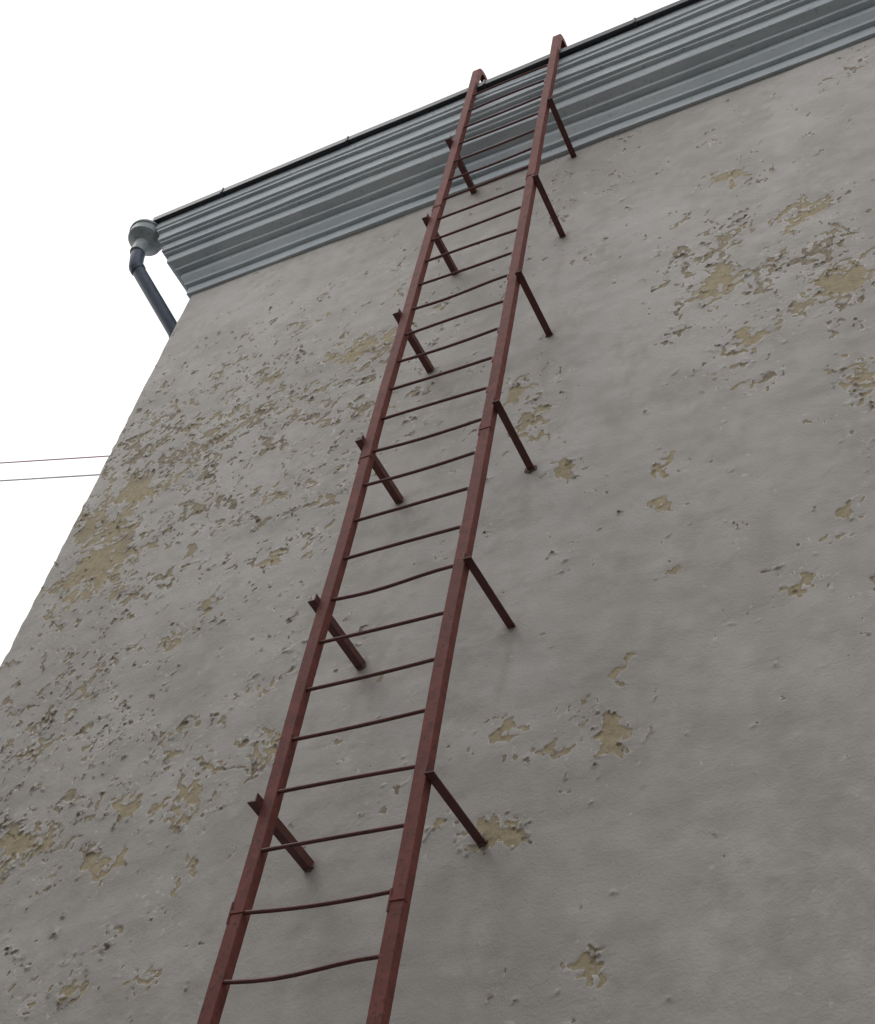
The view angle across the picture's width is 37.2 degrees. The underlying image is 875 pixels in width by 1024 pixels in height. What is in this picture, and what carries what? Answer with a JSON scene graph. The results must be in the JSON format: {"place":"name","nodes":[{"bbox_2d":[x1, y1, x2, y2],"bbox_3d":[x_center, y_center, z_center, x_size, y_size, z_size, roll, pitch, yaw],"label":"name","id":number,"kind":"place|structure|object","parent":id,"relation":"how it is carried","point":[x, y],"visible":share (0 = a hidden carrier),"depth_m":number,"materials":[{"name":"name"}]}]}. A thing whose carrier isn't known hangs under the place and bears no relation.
{"place":"outdoors","nodes":[
{"label":"outdoors","id":0,"kind":"place"},
{"bbox_2d":[0,0,678,665],"label":"sky","id":1,"kind":"structure","parent":0,"point":[115,114],"materials":[{"name":"white"}]},
{"bbox_3d":[8.560,3.401,7.679,20.412,12.355,11.986,-15,-53,23],"label":"building body","id":2,"kind":"object","parent":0,"visible":0},
{"bbox_2d":[0,37,874,1023],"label":"front wall","id":3,"kind":"structure","parent":2,"relation":"attached to","point":[654,769],"depth_m":7.10,"materials":[{"name":"paint"}]},
{"bbox_2d":[128,219,176,337],"bbox_3d":[-3.496,1.545,8.633,1.100,12.522,0.375,31,-50,-17],"label":"drainpipe","id":4,"kind":"object","parent":3,"relation":"attached to","point":[143,236],"visible":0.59,"depth_m":12.72,"materials":[{"name":"grey metal"}]},
{"bbox_2d":[197,34,576,1023],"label":"fire escape ladder","id":5,"kind":"object","parent":3,"relation":"attached to","point":[271,824],"visible":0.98,"depth_m":6.74,"materials":[{"name":"brown metal"}]},
{"bbox_2d":[156,0,874,298],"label":"cornice","id":6,"kind":"structure","parent":2,"relation":"attached to","point":[685,57],"depth_m":11.25,"materials":[{"name":"grey metal"}]},
{"bbox_2d":[152,0,700,223],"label":"roof","id":7,"kind":"structure","parent":6,"relation":"on","point":[635,22],"depth_m":11.85,"materials":[{"name":"metal"}]},
{"bbox_3d":[36.226,2.055,3.959,0.312,16.400,0.680,-15,-53,23],"label":"utility pole","id":8,"kind":"object","parent":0,"visible":0},
{"bbox_2d":[0,455,109,463],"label":"overhead wire","id":9,"kind":"object","parent":8,"relation":"attached to","point":[55,459],"visible":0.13,"depth_m":19.41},
{"bbox_3d":[-28.861,5.535,19.470,0.312,16.400,0.680,-15,-53,23],"label":"utility pole","id":10,"kind":"object","parent":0,"visible":0},
{"bbox_2d":[0,474,99,481],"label":"overhead wire","id":11,"kind":"object","parent":10,"relation":"attached to","point":[51,477],"visible":0.13,"depth_m":19.15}
]}

